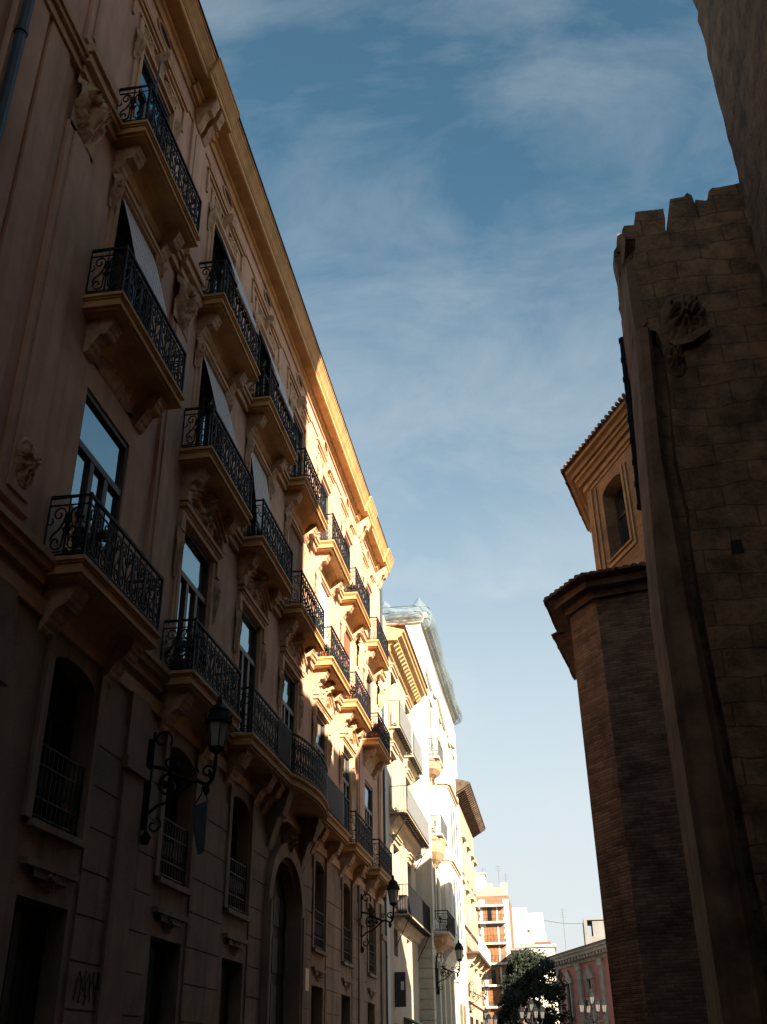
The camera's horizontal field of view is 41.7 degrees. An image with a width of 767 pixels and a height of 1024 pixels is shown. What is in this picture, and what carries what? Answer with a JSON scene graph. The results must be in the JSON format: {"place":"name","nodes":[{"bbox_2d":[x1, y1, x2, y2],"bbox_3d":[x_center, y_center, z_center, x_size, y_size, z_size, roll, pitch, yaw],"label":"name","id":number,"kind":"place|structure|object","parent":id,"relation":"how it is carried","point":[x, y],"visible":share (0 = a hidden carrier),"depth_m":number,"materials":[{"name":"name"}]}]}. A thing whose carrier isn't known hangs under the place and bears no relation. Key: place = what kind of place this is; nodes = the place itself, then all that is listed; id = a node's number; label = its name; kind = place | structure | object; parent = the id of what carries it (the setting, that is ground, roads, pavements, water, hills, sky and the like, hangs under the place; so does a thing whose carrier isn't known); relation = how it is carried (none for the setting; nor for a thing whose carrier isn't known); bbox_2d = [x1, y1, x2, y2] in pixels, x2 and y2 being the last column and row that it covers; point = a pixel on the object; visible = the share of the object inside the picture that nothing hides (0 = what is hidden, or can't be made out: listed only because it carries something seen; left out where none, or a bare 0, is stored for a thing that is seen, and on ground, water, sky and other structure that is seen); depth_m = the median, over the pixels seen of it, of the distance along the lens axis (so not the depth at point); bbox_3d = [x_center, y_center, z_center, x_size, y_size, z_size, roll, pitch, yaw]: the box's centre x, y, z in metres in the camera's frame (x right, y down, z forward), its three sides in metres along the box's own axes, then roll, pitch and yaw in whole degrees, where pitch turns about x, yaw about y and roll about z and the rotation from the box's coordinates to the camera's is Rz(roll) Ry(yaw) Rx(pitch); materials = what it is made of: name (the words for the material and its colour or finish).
{"place":"outdoors","nodes":[
{"label":"outdoors","id":0,"kind":"place"},
{"bbox_2d":[0,0,11,44],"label":"neighbouring house","id":1,"kind":"structure","parent":0,"point":[5,5],"depth_m":13.68,"materials":[{"name":"pink paint"}]},
{"bbox_2d":[155,60,160,93],"bbox_3d":[-3.982,-7.675,17.771,0.034,0.851,0.062,19,-34,-31],"label":"aerial rod","id":2,"kind":"object","parent":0,"point":[157,76],"visible":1,"depth_m":17.76,"materials":[{"name":"grey metal"}]},
{"bbox_2d":[367,723,389,744],"bbox_3d":[-0.201,8.462,37.624,0.980,0.883,1.708,-5,-29,8],"label":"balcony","id":3,"kind":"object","parent":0,"point":[385,731],"visible":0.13,"depth_m":37.50,"materials":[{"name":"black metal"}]},
{"bbox_2d":[200,0,738,953],"label":"sky","id":4,"kind":"structure","parent":0,"point":[450,186],"materials":[{"name":"blue"}]},
{"bbox_2d":[476,866,517,1023],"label":"apartment tower","id":5,"kind":"structure","parent":0,"point":[495,925],"depth_m":157.21,"materials":[{"name":"white paint"}]},
{"bbox_2d":[483,907,495,920],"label":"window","id":6,"kind":"structure","parent":5,"relation":"in","point":[486,910],"depth_m":158.48,"materials":[{"name":"orange wood"}]},
{"bbox_2d":[484,927,496,942],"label":"shutter door","id":7,"kind":"structure","parent":5,"relation":"in","point":[487,930],"depth_m":157.06,"materials":[{"name":"orange wood"}]},
{"bbox_2d":[487,947,497,962],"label":"shutter door","id":8,"kind":"structure","parent":5,"relation":"in","point":[493,950],"depth_m":155.68,"materials":[{"name":"orange wood"}]},
{"bbox_2d":[487,968,499,984],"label":"shutter door","id":9,"kind":"structure","parent":5,"relation":"in","point":[492,972],"depth_m":154.17,"materials":[{"name":"brown wood"}]},
{"bbox_2d":[488,989,500,1005],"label":"shutter door","id":10,"kind":"structure","parent":5,"relation":"in","point":[493,995],"depth_m":152.80,"materials":[{"name":"brown wood"}]},
{"bbox_2d":[489,1011,499,1023],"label":"shutter door","id":11,"kind":"structure","parent":5,"relation":"in","point":[491,1013],"depth_m":151.70,"materials":[{"name":"orange wood"}]},
{"bbox_2d":[512,907,546,944],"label":"office block","id":12,"kind":"structure","parent":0,"point":[527,929],"depth_m":184.44,"materials":[{"name":"white paint"}]},
{"bbox_2d":[518,997,544,1023],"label":"lamp post","id":13,"kind":"object","parent":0,"point":[532,1007],"visible":1,"depth_m":74.61,"materials":[{"name":"metal"}]},
{"bbox_2d":[546,939,614,1023],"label":"pink palace","id":14,"kind":"structure","parent":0,"point":[583,969],"depth_m":95.16,"materials":[{"name":"paint"}]},
{"bbox_2d":[564,970,575,1022],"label":"window","id":15,"kind":"structure","parent":14,"relation":"in","point":[569,988],"depth_m":99.25,"materials":[{"name":"grey stone"}]},
{"bbox_2d":[583,964,599,1023],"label":"window","id":16,"kind":"structure","parent":14,"relation":"in","point":[589,976],"depth_m":94.33,"materials":[{"name":"grey glass"}]},
{"bbox_2d":[583,918,604,944],"bbox_3d":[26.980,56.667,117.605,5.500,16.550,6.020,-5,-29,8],"label":"rooftop block","id":17,"kind":"structure","parent":14,"relation":"on","point":[597,928],"depth_m":118.81,"materials":[{"name":"paint"}]},
{"label":"ground","id":18,"kind":"structure","parent":0,"visible":0},
{"bbox_2d":[0,0,393,1023],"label":"apartment building","id":19,"kind":"structure","parent":18,"relation":"on","point":[172,420],"depth_m":17.64,"materials":[{"name":"beige paint"}]},
{"bbox_2d":[0,901,48,1023],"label":"shutter door","id":20,"kind":"structure","parent":19,"relation":"in","point":[19,993],"depth_m":12.24,"materials":[{"name":"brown wood"}]},
{"bbox_2d":[32,665,85,836],"bbox_3d":[-4.359,3.086,13.346,0.310,2.220,1.360,-5,-29,8],"label":"window","id":21,"kind":"structure","parent":19,"relation":"in","point":[49,801],"depth_m":13.51,"materials":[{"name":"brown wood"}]},
{"bbox_2d":[54,518,115,560],"bbox_3d":[-4.069,0.517,13.739,0.754,0.742,0.882,-5,-29,8],"label":"planter","id":22,"kind":"object","parent":19,"relation":"on","point":[103,537],"visible":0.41,"depth_m":13.70,"materials":[{"name":"green plant"}]},
{"bbox_2d":[61,389,127,575],"bbox_3d":[-4.353,-0.112,15.096,0.085,3.130,1.680,-5,-29,8],"label":"window","id":23,"kind":"structure","parent":19,"relation":"in","point":[100,465],"depth_m":15.44,"materials":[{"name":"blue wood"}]},
{"bbox_2d":[108,196,170,331],"bbox_3d":[-4.138,-3.908,17.134,0.640,2.880,1.600,-5,-29,8],"label":"window","id":24,"kind":"structure","parent":19,"relation":"in","point":[128,231],"depth_m":17.34,"materials":[{"name":"grey wood"}]},
{"bbox_2d":[134,57,168,149],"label":"window","id":25,"kind":"structure","parent":19,"relation":"in","point":[147,78],"depth_m":19.28,"materials":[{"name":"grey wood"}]},
{"bbox_2d":[143,941,165,1023],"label":"shutter door","id":26,"kind":"structure","parent":19,"relation":"in","point":[154,984],"depth_m":16.15,"materials":[{"name":"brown wood"}]},
{"bbox_2d":[159,756,188,885],"bbox_3d":[-3.669,5.168,17.149,0.310,2.220,1.360,-5,-29,8],"label":"window","id":27,"kind":"structure","parent":19,"relation":"in","point":[168,856],"depth_m":17.20,"materials":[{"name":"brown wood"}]},
{"bbox_2d":[140,695,232,844],"bbox_3d":[-3.086,4.037,15.896,1.368,2.298,0.458,-5,-29,8],"label":"wall lamp","id":28,"kind":"object","parent":19,"relation":"attached to","point":[218,720],"visible":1,"depth_m":15.89,"materials":[{"name":"metal"}]},
{"bbox_2d":[192,786,208,854],"bbox_3d":[-2.822,4.731,15.469,0.235,1.043,0.032,-5,-29,8],"label":"banner","id":29,"kind":"object","parent":28,"relation":"hanging from","point":[199,823],"visible":1,"depth_m":15.43,"materials":[{"name":"fabric"}]},
{"bbox_2d":[163,628,213,670],"bbox_3d":[-3.425,2.468,17.439,0.839,0.873,1.170,-5,-29,8],"label":"planter","id":30,"kind":"object","parent":19,"relation":"on","point":[186,646],"visible":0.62,"depth_m":17.24,"materials":[{"name":"green plant"}]},
{"bbox_2d":[176,528,209,671],"bbox_3d":[-3.663,1.970,18.899,0.085,3.130,1.680,-5,-29,8],"label":"window","id":31,"kind":"structure","parent":19,"relation":"in","point":[195,564],"depth_m":19.32,"materials":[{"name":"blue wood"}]},
{"bbox_2d":[195,355,240,461],"bbox_3d":[-3.448,-1.826,20.937,0.640,2.880,1.600,-5,-29,8],"label":"window","id":32,"kind":"structure","parent":19,"relation":"in","point":[211,393],"depth_m":21.18,"materials":[{"name":"grey wood"}]},
{"bbox_2d":[218,962,229,1023],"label":"shutter door","id":33,"kind":"structure","parent":19,"relation":"in","point":[225,969],"depth_m":19.45,"materials":[{"name":"brown wood"}]},
{"bbox_2d":[210,224,256,332],"bbox_3d":[-3.411,-5.079,22.712,0.820,2.810,1.560,-5,-29,8],"label":"window","id":34,"kind":"structure","parent":19,"relation":"in","point":[219,252],"depth_m":22.98,"materials":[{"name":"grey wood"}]},
{"bbox_2d":[228,807,246,914],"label":"window","id":35,"kind":"structure","parent":19,"relation":"in","point":[237,887],"depth_m":20.43,"materials":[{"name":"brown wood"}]},
{"bbox_2d":[235,609,257,732],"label":"window","id":36,"kind":"structure","parent":19,"relation":"in","point":[248,639],"depth_m":22.55,"materials":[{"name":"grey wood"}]},
{"bbox_2d":[247,451,271,547],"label":"window","id":37,"kind":"structure","parent":19,"relation":"in","point":[259,488],"depth_m":24.33,"materials":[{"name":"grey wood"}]},
{"bbox_2d":[255,329,293,422],"bbox_3d":[-2.836,-3.315,25.935,0.800,2.810,1.560,-5,-29,8],"label":"window","id":38,"kind":"structure","parent":19,"relation":"in","point":[265,360],"depth_m":26.32,"materials":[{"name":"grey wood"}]},
{"bbox_2d":[269,870,285,1023],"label":"entrance door","id":39,"kind":"structure","parent":19,"relation":"in","point":[279,903],"depth_m":23.53,"materials":[{"name":"brown wood"}]},
{"bbox_2d":[282,668,294,770],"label":"window","id":40,"kind":"structure","parent":19,"relation":"in","point":[289,688],"depth_m":26.09,"materials":[{"name":"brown wood"}]},
{"bbox_2d":[287,526,299,603],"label":"window","id":41,"kind":"structure","parent":19,"relation":"in","point":[294,543],"depth_m":27.93,"materials":[{"name":"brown wood"}]},
{"bbox_2d":[291,413,302,476],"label":"window","id":42,"kind":"structure","parent":19,"relation":"in","point":[299,434],"depth_m":30.03,"materials":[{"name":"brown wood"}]},
{"bbox_2d":[304,968,308,990],"bbox_3d":[-1.897,11.560,24.895,0.024,0.500,0.400,-5,-29,8],"label":"wall plate sign","id":43,"kind":"object","parent":19,"relation":"attached to","point":[306,983],"visible":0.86,"depth_m":24.86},
{"bbox_2d":[311,988,312,1023],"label":"shutter door","id":44,"kind":"structure","parent":19,"relation":"in","point":[311,988],"depth_m":26.22,"materials":[{"name":"brown wood"}]},
{"bbox_2d":[314,874,323,950],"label":"window","id":45,"kind":"structure","parent":19,"relation":"in","point":[318,930],"depth_m":26.69,"materials":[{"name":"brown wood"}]},
{"bbox_2d":[315,713,324,787],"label":"window","id":46,"kind":"structure","parent":19,"relation":"in","point":[320,739],"depth_m":29.55,"materials":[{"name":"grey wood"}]},
{"bbox_2d":[318,585,327,656],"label":"window","id":47,"kind":"structure","parent":19,"relation":"in","point":[322,595],"depth_m":31.39,"materials":[{"name":"white wood"}]},
{"bbox_2d":[320,480,327,540],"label":"window","id":48,"kind":"structure","parent":19,"relation":"in","point":[325,532],"depth_m":33.28,"materials":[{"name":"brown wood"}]},
{"bbox_2d":[320,645,332,656],"bbox_3d":[-1.613,4.159,29.357,0.394,0.491,0.671,-5,-29,8],"label":"planter","id":49,"kind":"object","parent":19,"relation":"on","point":[328,652],"visible":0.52,"depth_m":29.20,"materials":[{"name":"ceramic"}]},
{"bbox_2d":[338,659,352,675],"bbox_3d":[-1.273,4.822,30.830,0.626,0.739,1.238,-5,-29,8],"label":"planter","id":50,"kind":"object","parent":19,"relation":"on","point":[345,666],"visible":0.25,"depth_m":30.75,"materials":[{"name":"ceramic"}]},
{"bbox_2d":[343,751,348,800],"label":"window","id":51,"kind":"structure","parent":19,"relation":"in","point":[346,758],"depth_m":32.88,"materials":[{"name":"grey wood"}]},
{"bbox_2d":[343,927,349,962],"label":"window","id":52,"kind":"structure","parent":19,"relation":"in","point":[346,944],"depth_m":30.13,"materials":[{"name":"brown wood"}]},
{"bbox_2d":[344,632,349,699],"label":"window","id":53,"kind":"structure","parent":19,"relation":"in","point":[346,639],"depth_m":34.78,"materials":[{"name":"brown wood"}]},
{"bbox_2d":[344,536,349,592],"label":"window","id":54,"kind":"structure","parent":19,"relation":"in","point":[344,536],"depth_m":36.69,"materials":[{"name":"brown wood"}]},
{"bbox_2d":[348,582,354,591],"bbox_3d":[-1.064,2.708,34.563,0.396,0.558,0.565,-5,-29,8],"label":"planter","id":55,"kind":"object","parent":19,"relation":"on","point":[351,587],"visible":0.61,"depth_m":34.47,"materials":[{"name":"ceramic"}]},
{"bbox_2d":[346,682,360,698],"bbox_3d":[-0.990,5.918,32.752,0.595,0.665,0.843,-5,-29,8],"label":"planter","id":56,"kind":"object","parent":19,"relation":"on","point":[353,692],"visible":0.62,"depth_m":32.63,"materials":[{"name":"ceramic"}]},
{"bbox_2d":[366,676,370,737],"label":"window","id":57,"kind":"structure","parent":19,"relation":"in","point":[368,683],"depth_m":38.95,"materials":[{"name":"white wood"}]},
{"bbox_2d":[365,780,372,867],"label":"window","id":58,"kind":"structure","parent":19,"relation":"in","point":[368,791],"depth_m":36.57,"materials":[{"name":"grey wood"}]},
{"bbox_2d":[369,943,373,973],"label":"window","id":59,"kind":"structure","parent":19,"relation":"in","point":[371,957],"depth_m":33.96,"materials":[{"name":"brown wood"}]},
{"bbox_2d":[371,722,386,737],"bbox_3d":[-0.235,8.029,36.669,0.638,0.722,1.241,-5,-29,8],"label":"planter","id":60,"kind":"object","parent":19,"relation":"on","point":[375,726],"visible":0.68,"depth_m":36.40,"materials":[{"name":"ceramic"}]},
{"bbox_2d":[360,875,399,952],"bbox_3d":[-0.118,12.885,32.332,1.368,2.298,0.458,-5,-29,8],"label":"wall lamp","id":61,"kind":"object","parent":19,"relation":"attached to","point":[393,888],"visible":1,"depth_m":32.37,"materials":[{"name":"metal"}]},
{"bbox_2d":[383,616,430,1023],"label":"town house","id":62,"kind":"structure","parent":18,"relation":"on","point":[407,824],"depth_m":43.87,"materials":[{"name":"beige paint"}]},
{"bbox_2d":[395,972,406,1006],"bbox_3d":[0.649,18.204,38.392,0.420,1.200,0.215,-5,-29,8],"label":"shop sign","id":63,"kind":"object","parent":62,"relation":"attached to","point":[400,991],"visible":1,"depth_m":38.30,"materials":[{"name":"black metal"}]},
{"bbox_2d":[398,895,408,913],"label":"air conditioner","id":64,"kind":"object","parent":62,"relation":"on","point":[403,906],"visible":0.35,"depth_m":40.33,"materials":[{"name":"metal"}]},
{"bbox_2d":[404,1017,420,1023],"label":"awning","id":65,"kind":"object","parent":62,"relation":"attached to","point":[411,1020],"visible":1,"depth_m":39.88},
{"bbox_2d":[384,612,468,1023],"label":"corner building","id":66,"kind":"structure","parent":18,"relation":"on","point":[439,880],"depth_m":51.36,"materials":[{"name":"white paint"}]},
{"bbox_2d":[383,597,462,724],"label":"scaffold netting","id":67,"kind":"object","parent":66,"relation":"attached to","point":[415,616],"visible":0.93,"depth_m":55.48,"materials":[{"name":"white fabric"}]},
{"bbox_2d":[427,695,433,753],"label":"window","id":68,"kind":"structure","parent":66,"relation":"in","point":[430,706],"depth_m":53.76,"materials":[{"name":"white glass"}]},
{"bbox_2d":[431,779,436,832],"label":"window","id":69,"kind":"structure","parent":66,"relation":"in","point":[433,782],"depth_m":51.82,"materials":[{"name":"white glass"}]},
{"bbox_2d":[434,865,439,920],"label":"window","id":70,"kind":"structure","parent":66,"relation":"in","point":[436,882],"depth_m":49.63,"materials":[{"name":"white glass"}]},
{"bbox_2d":[437,713,441,746],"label":"window","id":71,"kind":"structure","parent":66,"relation":"in","point":[438,716],"depth_m":58.52,"materials":[{"name":"white glass"}]},
{"bbox_2d":[435,939,463,994],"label":"wall lamp","id":72,"kind":"object","parent":66,"relation":"attached to","point":[458,948],"visible":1,"depth_m":46.37,"materials":[{"name":"metal"}]},
{"bbox_2d":[447,739,451,784],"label":"window","id":73,"kind":"structure","parent":66,"relation":"in","point":[448,743],"depth_m":62.73,"materials":[{"name":"white glass"}]},
{"bbox_2d":[451,751,455,794],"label":"window","id":74,"kind":"structure","parent":66,"relation":"in","point":[452,755],"depth_m":65.16,"materials":[{"name":"white glass"}]},
{"bbox_2d":[460,900,462,944],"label":"window","id":75,"kind":"structure","parent":66,"relation":"in","point":[460,900],"depth_m":61.32,"materials":[{"name":"white glass"}]},
{"bbox_2d":[460,1004,462,1023],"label":"shop window","id":76,"kind":"structure","parent":66,"relation":"in","point":[461,1007],"depth_m":56.43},
{"bbox_2d":[463,1006,466,1023],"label":"shop window","id":77,"kind":"structure","parent":66,"relation":"in","point":[464,1007],"depth_m":58.36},
{"bbox_2d":[455,779,490,1023],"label":"eaved house","id":78,"kind":"structure","parent":18,"relation":"on","point":[478,956],"depth_m":68.79,"materials":[{"name":"paint"}]},
{"bbox_2d":[460,831,466,875],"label":"window","id":79,"kind":"structure","parent":78,"relation":"in","point":[463,839],"depth_m":66.76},
{"bbox_2d":[464,884,470,924],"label":"window","id":80,"kind":"structure","parent":78,"relation":"in","point":[466,890],"depth_m":65.89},
{"bbox_2d":[465,842,470,883],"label":"window","id":81,"kind":"structure","parent":78,"relation":"in","point":[467,848],"depth_m":69.66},
{"bbox_2d":[468,962,473,998],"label":"window","id":82,"kind":"structure","parent":78,"relation":"in","point":[472,964],"depth_m":64.13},
{"bbox_2d":[469,851,474,891],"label":"window","id":83,"kind":"structure","parent":78,"relation":"in","point":[471,857],"depth_m":72.81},
{"bbox_2d":[469,894,474,931],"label":"window","id":84,"kind":"structure","parent":78,"relation":"in","point":[471,899],"depth_m":69.37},
{"bbox_2d":[472,860,477,896],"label":"window","id":85,"kind":"structure","parent":78,"relation":"in","point":[474,861],"depth_m":75.21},
{"bbox_2d":[473,967,478,1006],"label":"window","id":86,"kind":"structure","parent":78,"relation":"in","point":[476,969],"depth_m":67.39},
{"bbox_2d":[474,902,479,937],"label":"window","id":87,"kind":"structure","parent":78,"relation":"in","point":[476,907],"depth_m":72.96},
{"bbox_2d":[468,971,488,1012],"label":"wall lamp","id":88,"kind":"object","parent":78,"relation":"attached to","point":[485,978],"visible":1,"depth_m":61.96,"materials":[{"name":"metal"}]},
{"bbox_2d":[478,971,482,1004],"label":"window","id":89,"kind":"structure","parent":78,"relation":"in","point":[480,973],"depth_m":70.79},
{"bbox_2d":[483,1007,497,1023],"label":"lamp post","id":90,"kind":"object","parent":18,"relation":"on","point":[487,1018],"visible":0.67,"depth_m":84.74,"materials":[{"name":"metal"}]},
{"bbox_2d":[510,948,526,1023],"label":"building","id":91,"kind":"structure","parent":18,"relation":"on","point":[511,949],"depth_m":149.89,"materials":[{"name":"paint"}]},
{"bbox_2d":[495,947,573,1023],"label":"leafy tree","id":92,"kind":"object","parent":18,"relation":"on","point":[525,967],"visible":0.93,"depth_m":93.82,"materials":[{"name":"green plant"}]},
{"bbox_2d":[514,942,559,1022],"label":"white annex","id":93,"kind":"object","parent":18,"relation":"on","point":[550,948],"visible":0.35,"depth_m":171.30,"materials":[{"name":"paint"}]},
{"bbox_2d":[577,988,606,1023],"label":"lamp post","id":94,"kind":"object","parent":18,"relation":"on","point":[595,1002],"visible":1,"depth_m":67.05,"materials":[{"name":"metal"}]},
{"bbox_2d":[543,393,708,1023],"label":"brick chapel","id":95,"kind":"structure","parent":18,"relation":"on","point":[601,615],"depth_m":24.02,"materials":[{"name":"brick"}]},
{"bbox_2d":[551,631,576,679],"bbox_3d":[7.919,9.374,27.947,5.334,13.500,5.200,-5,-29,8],"label":"cornice","id":96,"kind":"structure","parent":95,"relation":"attached to","point":[564,643],"depth_m":30.72,"materials":[{"name":"brick"}]},
{"bbox_2d":[615,486,629,546],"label":"window","id":97,"kind":"structure","parent":95,"relation":"in","point":[619,498],"depth_m":29.41,"materials":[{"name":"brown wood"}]},
{"bbox_2d":[613,0,766,1023],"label":"stone church","id":98,"kind":"structure","parent":18,"relation":"on","point":[691,280],"depth_m":16.14,"materials":[{"name":"brown stone"}]}
]}

